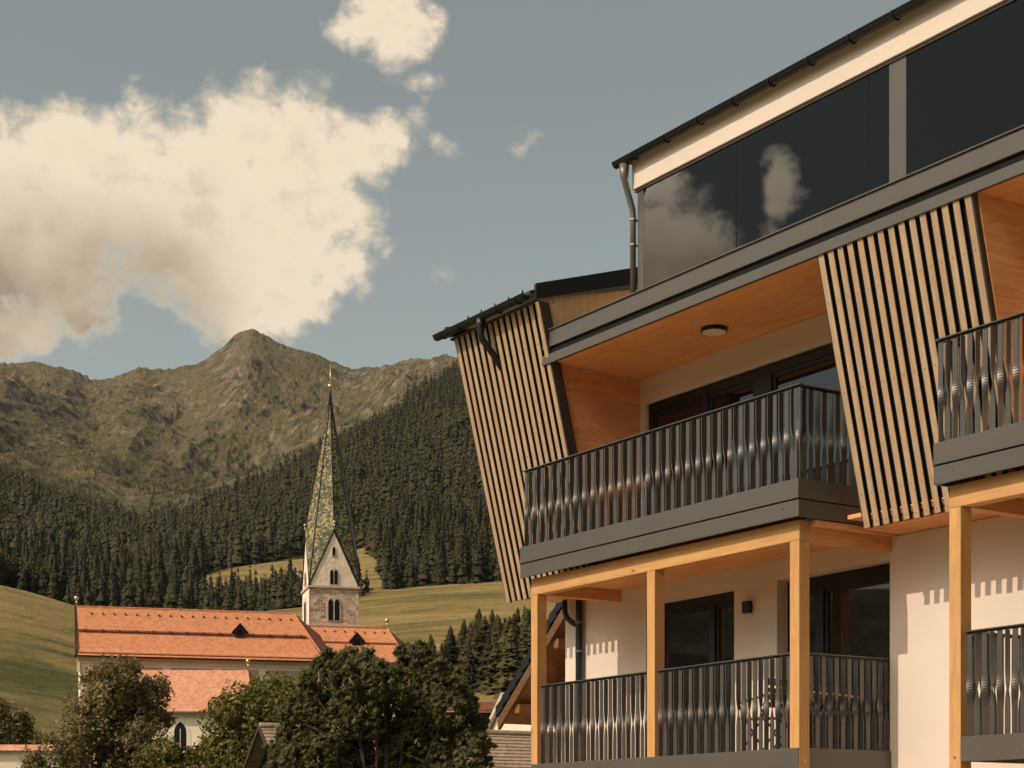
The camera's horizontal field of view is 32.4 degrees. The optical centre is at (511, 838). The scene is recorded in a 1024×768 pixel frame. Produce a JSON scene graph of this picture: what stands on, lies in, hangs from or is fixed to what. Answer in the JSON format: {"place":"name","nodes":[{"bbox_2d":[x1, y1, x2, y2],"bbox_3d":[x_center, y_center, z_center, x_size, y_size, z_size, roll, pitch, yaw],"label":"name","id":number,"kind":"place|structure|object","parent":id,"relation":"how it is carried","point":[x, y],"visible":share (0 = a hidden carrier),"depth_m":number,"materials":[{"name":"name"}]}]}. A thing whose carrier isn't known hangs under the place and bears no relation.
{"place":"outdoors","nodes":[
{"label":"outdoors","id":0,"kind":"place"},
{"bbox_2d":[0,745,80,767],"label":"boundary wall","id":1,"kind":"structure","parent":0,"point":[10,755],"depth_m":112.12,"materials":[{"name":"paint"}]},
{"bbox_2d":[0,329,458,567],"bbox_3d":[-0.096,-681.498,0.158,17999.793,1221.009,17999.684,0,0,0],"label":"mountain","id":2,"kind":"structure","parent":0,"point":[239,400],"depth_m":3413.53,"materials":[{"name":"grey stone"}]},
{"bbox_2d":[0,359,638,610],"bbox_3d":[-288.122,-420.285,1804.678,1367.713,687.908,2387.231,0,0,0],"label":"forest","id":3,"kind":"object","parent":2,"relation":"on","point":[416,443],"visible":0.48,"depth_m":1234.51,"materials":[{"name":"green plant"}]},
{"bbox_2d":[0,548,555,743],"bbox_3d":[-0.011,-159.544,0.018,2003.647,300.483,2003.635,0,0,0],"label":"meadow","id":4,"kind":"structure","parent":0,"point":[38,672],"depth_m":507.67,"materials":[{"name":"green plant"}]},
{"bbox_2d":[0,547,9,580],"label":"broadleaf tree","id":5,"kind":"object","parent":4,"relation":"on","point":[3,565],"visible":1,"depth_m":613.13,"materials":[{"name":"green plant"}]},
{"bbox_2d":[3,532,14,587],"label":"conifer","id":6,"kind":"object","parent":4,"relation":"on","point":[7,550],"visible":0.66,"depth_m":629.35,"materials":[{"name":"plant"}]},
{"bbox_2d":[11,537,20,587],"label":"conifer","id":7,"kind":"object","parent":4,"relation":"on","point":[16,553],"visible":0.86,"depth_m":630.75,"materials":[{"name":"plant"}]},
{"bbox_2d":[6,552,28,585],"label":"broadleaf tree","id":8,"kind":"object","parent":4,"relation":"on","point":[13,568],"visible":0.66,"depth_m":627.84,"materials":[{"name":"green plant"}]},
{"bbox_2d":[27,545,39,593],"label":"conifer","id":9,"kind":"object","parent":4,"relation":"on","point":[32,559],"visible":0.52,"depth_m":641.58,"materials":[{"name":"plant"}]},
{"bbox_2d":[24,564,48,590],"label":"broadleaf tree","id":10,"kind":"object","parent":4,"relation":"on","point":[37,572],"visible":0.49,"depth_m":634.14,"materials":[{"name":"green plant"}]},
{"bbox_2d":[38,533,45,564],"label":"conifer","id":11,"kind":"object","parent":4,"relation":"on","point":[41,548],"visible":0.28,"depth_m":816.29,"materials":[{"name":"plant"}]},
{"bbox_2d":[46,558,61,601],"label":"conifer","id":12,"kind":"object","parent":4,"relation":"on","point":[54,590],"visible":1,"depth_m":626.24,"materials":[{"name":"green plant"}]},
{"bbox_2d":[47,540,60,578],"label":"conifer","id":13,"kind":"object","parent":4,"relation":"on","point":[53,552],"visible":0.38,"depth_m":641.19,"materials":[{"name":"plant"}]},
{"bbox_2d":[46,556,63,597],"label":"conifer","id":14,"kind":"object","parent":4,"relation":"on","point":[49,573],"visible":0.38,"depth_m":634.77,"materials":[{"name":"plant"}]},
{"bbox_2d":[58,553,69,601],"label":"conifer","id":15,"kind":"object","parent":4,"relation":"on","point":[63,579],"visible":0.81,"depth_m":638.43,"materials":[{"name":"plant"}]},
{"bbox_2d":[59,537,71,577],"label":"conifer","id":16,"kind":"object","parent":4,"relation":"on","point":[63,549],"visible":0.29,"depth_m":826.87,"materials":[{"name":"plant"}]},
{"bbox_2d":[70,559,82,605],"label":"conifer","id":17,"kind":"object","parent":4,"relation":"on","point":[75,579],"visible":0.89,"depth_m":624.73,"materials":[{"name":"plant"}]},
{"bbox_2d":[80,566,92,605],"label":"conifer","id":18,"kind":"object","parent":4,"relation":"on","point":[83,582],"visible":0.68,"depth_m":670.81,"materials":[{"name":"plant"}]},
{"bbox_2d":[89,556,97,601],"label":"conifer","id":19,"kind":"object","parent":4,"relation":"on","point":[93,579],"visible":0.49,"depth_m":727.72,"materials":[{"name":"plant"}]},
{"bbox_2d":[93,564,100,605],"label":"conifer","id":20,"kind":"object","parent":4,"relation":"on","point":[97,591],"visible":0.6,"depth_m":649.95,"materials":[{"name":"plant"}]},
{"bbox_2d":[97,562,109,605],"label":"conifer","id":21,"kind":"object","parent":4,"relation":"on","point":[104,591],"visible":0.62,"depth_m":629.44,"materials":[{"name":"plant"}]},
{"bbox_2d":[104,539,111,563],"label":"conifer","id":22,"kind":"object","parent":4,"relation":"on","point":[107,551],"visible":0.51,"depth_m":970.21,"materials":[{"name":"plant"}]},
{"bbox_2d":[106,561,122,606],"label":"conifer","id":23,"kind":"object","parent":4,"relation":"on","point":[117,598],"visible":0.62,"depth_m":644.19,"materials":[{"name":"green plant"}]},
{"bbox_2d":[114,532,120,555],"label":"conifer","id":24,"kind":"object","parent":4,"relation":"on","point":[118,548],"visible":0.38,"depth_m":925.57,"materials":[{"name":"plant"}]},
{"bbox_2d":[117,564,124,595],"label":"conifer","id":25,"kind":"object","parent":4,"relation":"on","point":[121,577],"visible":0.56,"depth_m":741.72,"materials":[{"name":"plant"}]},
{"bbox_2d":[121,551,128,569],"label":"conifer","id":26,"kind":"object","parent":4,"relation":"on","point":[124,560],"visible":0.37,"depth_m":801.39,"materials":[{"name":"plant"}]},
{"bbox_2d":[135,571,145,607],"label":"conifer","id":27,"kind":"object","parent":4,"relation":"on","point":[140,599],"visible":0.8,"depth_m":631.90,"materials":[{"name":"plant"}]},
{"bbox_2d":[141,560,157,607],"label":"conifer","id":28,"kind":"object","parent":4,"relation":"on","point":[146,583],"visible":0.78,"depth_m":660.77,"materials":[{"name":"plant"}]},
{"bbox_2d":[151,569,163,603],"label":"conifer","id":29,"kind":"object","parent":4,"relation":"on","point":[154,578],"visible":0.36,"depth_m":675.86,"materials":[{"name":"plant"}]},
{"bbox_2d":[151,548,168,594],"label":"conifer","id":30,"kind":"object","parent":4,"relation":"on","point":[159,565],"visible":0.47,"depth_m":721.60,"materials":[{"name":"plant"}]},
{"bbox_2d":[162,562,182,608],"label":"conifer","id":31,"kind":"object","parent":4,"relation":"on","point":[173,589],"visible":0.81,"depth_m":652.51,"materials":[{"name":"green plant"}]},
{"bbox_2d":[167,537,183,582],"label":"conifer","id":32,"kind":"object","parent":4,"relation":"on","point":[174,556],"visible":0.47,"depth_m":810.39,"materials":[{"name":"green plant"}]},
{"bbox_2d":[182,528,191,555],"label":"conifer","id":33,"kind":"object","parent":4,"relation":"on","point":[186,542],"visible":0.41,"depth_m":935.60,"materials":[{"name":"plant"}]},
{"bbox_2d":[185,568,196,608],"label":"conifer","id":34,"kind":"object","parent":4,"relation":"on","point":[190,600],"visible":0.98,"depth_m":672.31,"materials":[{"name":"plant"}]},
{"bbox_2d":[187,554,198,586],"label":"conifer","id":35,"kind":"object","parent":4,"relation":"on","point":[193,568],"visible":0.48,"depth_m":748.90,"materials":[{"name":"plant"}]},
{"bbox_2d":[183,541,203,584],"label":"conifer","id":36,"kind":"object","parent":4,"relation":"on","point":[197,566],"visible":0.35,"depth_m":781.41,"materials":[{"name":"plant"}]},
{"bbox_2d":[198,547,207,584],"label":"conifer","id":37,"kind":"object","parent":4,"relation":"on","point":[201,562],"visible":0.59,"depth_m":788.71,"materials":[{"name":"plant"}]},
{"bbox_2d":[195,525,212,571],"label":"conifer","id":38,"kind":"object","parent":4,"relation":"on","point":[199,540],"visible":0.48,"depth_m":950.55,"materials":[{"name":"plant"}]},
{"bbox_2d":[229,566,236,606],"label":"conifer","id":39,"kind":"object","parent":4,"relation":"on","point":[231,586],"visible":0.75,"depth_m":661.75,"materials":[{"name":"plant"}]},
{"bbox_2d":[287,553,294,581],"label":"conifer","id":40,"kind":"object","parent":4,"relation":"on","point":[289,566],"visible":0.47,"depth_m":709.20,"materials":[{"name":"plant"}]},
{"bbox_2d":[373,517,382,559],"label":"conifer","id":41,"kind":"object","parent":4,"relation":"on","point":[379,535],"visible":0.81,"depth_m":916.39,"materials":[{"name":"plant"}]},
{"bbox_2d":[373,532,386,574],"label":"conifer","id":42,"kind":"object","parent":4,"relation":"on","point":[381,553],"visible":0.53,"depth_m":805.60,"materials":[{"name":"plant"}]},
{"bbox_2d":[381,531,392,588],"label":"conifer","id":43,"kind":"object","parent":4,"relation":"on","point":[387,561],"visible":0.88,"depth_m":673.70,"materials":[{"name":"green plant"}]},
{"bbox_2d":[388,512,396,542],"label":"conifer","id":44,"kind":"object","parent":4,"relation":"on","point":[392,532],"visible":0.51,"depth_m":907.91,"materials":[{"name":"plant"}]},
{"bbox_2d":[386,548,402,588],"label":"conifer","id":45,"kind":"object","parent":4,"relation":"on","point":[394,581],"visible":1,"depth_m":667.79,"materials":[{"name":"green plant"}]},
{"bbox_2d":[392,501,399,531],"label":"conifer","id":46,"kind":"object","parent":4,"relation":"on","point":[395,516],"visible":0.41,"depth_m":943.09,"materials":[{"name":"plant"}]},
{"bbox_2d":[395,499,405,533],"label":"conifer","id":47,"kind":"object","parent":4,"relation":"on","point":[403,508],"visible":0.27,"depth_m":937.46,"materials":[{"name":"plant"}]},
{"bbox_2d":[397,530,409,554],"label":"conifer","id":48,"kind":"object","parent":4,"relation":"on","point":[400,536],"visible":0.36,"depth_m":740.75,"materials":[{"name":"plant"}]},
{"bbox_2d":[400,538,407,578],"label":"conifer","id":49,"kind":"object","parent":4,"relation":"on","point":[403,554],"visible":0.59,"depth_m":722.46,"materials":[{"name":"plant"}]},
{"bbox_2d":[402,521,409,550],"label":"conifer","id":50,"kind":"object","parent":4,"relation":"on","point":[405,533],"visible":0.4,"depth_m":796.66,"materials":[{"name":"plant"}]},
{"bbox_2d":[400,504,412,534],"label":"conifer","id":51,"kind":"object","parent":4,"relation":"on","point":[407,518],"visible":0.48,"depth_m":901.32,"materials":[{"name":"plant"}]},
{"bbox_2d":[412,532,421,562],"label":"conifer","id":52,"kind":"object","parent":4,"relation":"on","point":[417,544],"visible":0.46,"depth_m":771.27,"materials":[{"name":"plant"}]},
{"bbox_2d":[416,505,424,529],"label":"conifer","id":53,"kind":"object","parent":4,"relation":"on","point":[421,520],"visible":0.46,"depth_m":936.76,"materials":[{"name":"plant"}]},
{"bbox_2d":[422,510,430,540],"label":"conifer","id":54,"kind":"object","parent":4,"relation":"on","point":[426,526],"visible":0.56,"depth_m":890.99,"materials":[{"name":"plant"}]},
{"bbox_2d":[424,495,432,518],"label":"conifer","id":55,"kind":"object","parent":4,"relation":"on","point":[428,507],"visible":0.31,"depth_m":951.84,"materials":[{"name":"plant"}]},
{"bbox_2d":[429,512,435,535],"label":"conifer","id":56,"kind":"object","parent":4,"relation":"on","point":[432,522],"visible":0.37,"depth_m":889.57,"materials":[{"name":"plant"}]},
{"bbox_2d":[429,530,439,556],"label":"conifer","id":57,"kind":"object","parent":4,"relation":"on","point":[435,539],"visible":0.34,"depth_m":747.18,"materials":[{"name":"plant"}]},
{"bbox_2d":[434,494,441,516],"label":"conifer","id":58,"kind":"object","parent":4,"relation":"on","point":[437,508],"visible":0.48,"depth_m":954.10,"materials":[{"name":"plant"}]},
{"bbox_2d":[435,536,447,583],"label":"conifer","id":59,"kind":"object","parent":4,"relation":"on","point":[441,575],"visible":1,"depth_m":686.15,"materials":[{"name":"green plant"}]},
{"bbox_2d":[448,523,455,552],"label":"conifer","id":60,"kind":"object","parent":4,"relation":"on","point":[452,540],"visible":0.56,"depth_m":815.77,"materials":[{"name":"plant"}]},
{"bbox_2d":[445,630,459,666],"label":"conifer","id":61,"kind":"object","parent":4,"relation":"on","point":[453,650],"visible":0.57,"depth_m":376.53,"materials":[{"name":"green plant"}]},
{"bbox_2d":[449,506,456,531],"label":"conifer","id":62,"kind":"object","parent":4,"relation":"on","point":[453,519],"visible":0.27,"depth_m":867.99,"materials":[{"name":"plant"}]},
{"bbox_2d":[454,510,461,544],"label":"conifer","id":63,"kind":"object","parent":4,"relation":"on","point":[457,529],"visible":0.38,"depth_m":843.61,"materials":[{"name":"plant"}]},
{"bbox_2d":[455,623,466,644],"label":"conifer","id":64,"kind":"object","parent":4,"relation":"on","point":[462,633],"visible":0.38,"depth_m":391.13,"materials":[{"name":"plant"}]},
{"bbox_2d":[456,539,469,576],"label":"conifer","id":65,"kind":"object","parent":4,"relation":"on","point":[461,549],"visible":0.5,"depth_m":691.73,"materials":[{"name":"plant"}]},
{"bbox_2d":[455,636,471,675],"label":"conifer","id":66,"kind":"object","parent":4,"relation":"on","point":[463,653],"visible":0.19,"depth_m":362.34,"materials":[{"name":"plant"}]},
{"bbox_2d":[456,523,472,578],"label":"conifer","id":67,"kind":"object","parent":4,"relation":"on","point":[464,537],"visible":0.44,"depth_m":702.34,"materials":[{"name":"plant"}]},
{"bbox_2d":[458,640,478,689],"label":"conifer","id":68,"kind":"object","parent":4,"relation":"on","point":[468,667],"visible":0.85,"depth_m":350.42,"materials":[{"name":"green plant"}]},
{"bbox_2d":[457,621,485,664],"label":"conifer","id":69,"kind":"object","parent":4,"relation":"on","point":[473,628],"visible":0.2,"depth_m":365.69,"materials":[{"name":"plant"}]},
{"bbox_2d":[458,630,484,676],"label":"conifer","id":70,"kind":"object","parent":4,"relation":"on","point":[477,648],"visible":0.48,"depth_m":354.26,"materials":[{"name":"green plant"}]},
{"bbox_2d":[470,638,492,691],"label":"conifer","id":71,"kind":"object","parent":4,"relation":"on","point":[481,675],"visible":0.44,"depth_m":344.29,"materials":[{"name":"green plant"}]},
{"bbox_2d":[469,538,493,582],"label":"conifer","id":72,"kind":"object","parent":4,"relation":"on","point":[484,568],"visible":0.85,"depth_m":681.55,"materials":[{"name":"green plant"}]},
{"bbox_2d":[480,511,488,532],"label":"conifer","id":73,"kind":"object","parent":4,"relation":"on","point":[484,521],"visible":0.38,"depth_m":867.86,"materials":[{"name":"plant"}]},
{"bbox_2d":[478,615,492,645],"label":"conifer","id":74,"kind":"object","parent":4,"relation":"on","point":[484,628],"visible":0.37,"depth_m":380.05,"materials":[{"name":"plant"}]},
{"bbox_2d":[483,523,491,550],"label":"conifer","id":75,"kind":"object","parent":4,"relation":"on","point":[487,537],"visible":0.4,"depth_m":780.85,"materials":[{"name":"plant"}]},
{"bbox_2d":[478,640,502,693],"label":"conifer","id":76,"kind":"object","parent":4,"relation":"on","point":[494,657],"visible":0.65,"depth_m":338.64,"materials":[{"name":"green plant"}]},
{"bbox_2d":[488,609,494,628],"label":"conifer","id":77,"kind":"object","parent":4,"relation":"on","point":[491,620],"visible":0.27,"depth_m":416.99,"materials":[{"name":"plant"}]},
{"bbox_2d":[485,616,503,646],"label":"conifer","id":78,"kind":"object","parent":4,"relation":"on","point":[499,628],"visible":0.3,"depth_m":375.73,"materials":[{"name":"plant"}]},
{"bbox_2d":[490,630,509,694],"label":"conifer","id":79,"kind":"object","parent":4,"relation":"on","point":[498,675],"visible":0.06,"depth_m":334.30,"materials":[{"name":"plant"}]},
{"bbox_2d":[493,624,523,698],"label":"conifer","id":80,"kind":"object","parent":4,"relation":"on","point":[510,663],"visible":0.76,"depth_m":329.98,"materials":[{"name":"green plant"}]},
{"bbox_2d":[498,616,519,648],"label":"conifer","id":81,"kind":"object","parent":4,"relation":"on","point":[508,624],"visible":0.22,"depth_m":357.10,"materials":[{"name":"plant"}]},
{"bbox_2d":[511,613,519,635],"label":"conifer","id":82,"kind":"object","parent":4,"relation":"on","point":[514,618],"visible":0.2,"depth_m":372.68,"materials":[{"name":"plant"}]},
{"bbox_2d":[518,624,527,653],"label":"conifer","id":83,"kind":"object","parent":4,"relation":"on","point":[524,634],"visible":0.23,"depth_m":353.60,"materials":[{"name":"plant"}]},
{"bbox_2d":[519,625,530,656],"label":"conifer","id":84,"kind":"object","parent":4,"relation":"on","point":[525,644],"visible":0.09,"depth_m":348.74,"materials":[{"name":"plant"}]},
{"bbox_2d":[243,722,553,767],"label":"barn","id":85,"kind":"structure","parent":0,"point":[512,749],"depth_m":50.13,"materials":[{"name":"brown tile"}]},
{"bbox_2d":[0,0,909,379],"label":"sky","id":86,"kind":"structure","parent":0,"point":[348,183],"materials":[{"name":"blue"}]},
{"bbox_2d":[423,702,495,726],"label":"shed","id":87,"kind":"structure","parent":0,"point":[487,708],"depth_m":76.20,"materials":[{"name":"ceramic"}]},
{"bbox_2d":[487,692,555,731],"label":"white house","id":88,"kind":"structure","parent":0,"point":[493,725],"depth_m":61.80,"materials":[{"name":"paint"}]},
{"bbox_2d":[496,600,570,740],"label":"timber gable house","id":89,"kind":"structure","parent":0,"point":[513,705],"depth_m":31.11,"materials":[{"name":"paint"}]},
{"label":"ground","id":90,"kind":"structure","parent":0,"visible":0},
{"bbox_2d":[0,697,40,744],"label":"broadleaf tree","id":91,"kind":"object","parent":90,"relation":"on","point":[13,731],"visible":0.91,"depth_m":148.63,"materials":[{"name":"green plant"}]},
{"bbox_2d":[32,732,59,744],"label":"shrub","id":92,"kind":"object","parent":90,"relation":"on","point":[37,740],"visible":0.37,"depth_m":139.74,"materials":[{"name":"green plant"}]},
{"bbox_2d":[18,649,176,767],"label":"broadleaf tree","id":93,"kind":"object","parent":90,"relation":"on","point":[111,696],"visible":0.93,"depth_m":57.29,"materials":[{"name":"green plant"}]},
{"bbox_2d":[129,732,216,767],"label":"shrub","id":94,"kind":"object","parent":90,"relation":"on","point":[177,757],"visible":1,"depth_m":53.66,"materials":[{"name":"green plant"}]},
{"bbox_2d":[74,365,402,767],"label":"church","id":95,"kind":"structure","parent":90,"relation":"on","point":[199,657],"depth_m":221.89,"materials":[{"name":"paint"}]},
{"bbox_2d":[170,719,190,752],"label":"window","id":96,"kind":"structure","parent":95,"relation":"in","point":[180,730],"depth_m":208.88,"materials":[{"name":"paint"}]},
{"bbox_2d":[194,671,317,767],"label":"broadleaf tree","id":97,"kind":"object","parent":90,"relation":"on","point":[229,746],"visible":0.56,"depth_m":63.14,"materials":[{"name":"green plant"}]},
{"bbox_2d":[259,638,498,767],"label":"broadleaf tree","id":98,"kind":"object","parent":90,"relation":"on","point":[305,744],"visible":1,"depth_m":41.62,"materials":[{"name":"green plant"}]},
{"bbox_2d":[432,0,1023,767],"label":"hotel building","id":99,"kind":"structure","parent":90,"relation":"on","point":[814,454],"depth_m":19.91,"materials":[{"name":"paint"}]},
{"bbox_2d":[664,591,733,755],"bbox_3d":[2.491,-2.090,23.289,0.092,2.180,1.840,0,0,-33],"label":"window","id":100,"kind":"structure","parent":99,"relation":"in","point":[700,630],"depth_m":23.31,"materials":[{"name":"glass"}]},
{"bbox_2d":[701,325,727,335],"bbox_3d":[2.483,-6.237,21.661,0.330,0.052,0.330,0,0,-33],"label":"ceiling lamp","id":101,"kind":"object","parent":99,"relation":"attached to","point":[712,330],"visible":1,"depth_m":21.58,"materials":[{"name":"paint"}]},
{"bbox_2d":[742,600,751,613],"bbox_3d":[2.955,-2.900,22.123,0.085,0.150,0.130,0,0,-33],"label":"wall lamp","id":102,"kind":"object","parent":99,"relation":"attached to","point":[746,607],"visible":1,"depth_m":22.08,"materials":[{"name":"metal"}]},
{"bbox_2d":[649,343,862,525],"bbox_3d":[3.110,-4.720,22.117,0.092,2.360,4.500,0,0,-33],"label":"window","id":103,"kind":"structure","parent":99,"relation":"in","point":[816,367],"depth_m":22.10,"materials":[{"name":"glass"}]},
{"bbox_2d":[740,678,786,750],"bbox_3d":[2.978,-1.412,20.885,0.460,0.918,0.480,0,0,-43],"label":"folding chair","id":104,"kind":"object","parent":99,"relation":"on","point":[762,710],"visible":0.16,"depth_m":20.80,"materials":[{"name":"paint"}]},
{"bbox_2d":[763,692,827,748],"bbox_3d":[3.325,-1.317,20.468,0.592,0.727,0.600,0,0,-33],"label":"bistro table","id":105,"kind":"object","parent":99,"relation":"on","point":[821,707],"visible":0.11,"depth_m":20.40,"materials":[{"name":"paint"}]},
{"bbox_2d":[812,675,859,748],"bbox_3d":[3.646,-1.412,20.033,0.460,0.918,0.480,0,0,-43],"label":"folding chair","id":106,"kind":"object","parent":99,"relation":"on","point":[813,701],"visible":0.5,"depth_m":20.07,"materials":[{"name":"paint"}]},
{"bbox_2d":[788,565,889,750],"bbox_3d":[3.957,-2.080,21.033,0.092,2.160,1.920,0,0,-33],"label":"window","id":107,"kind":"structure","parent":99,"relation":"in","point":[849,612],"depth_m":20.91,"materials":[{"name":"glass"}]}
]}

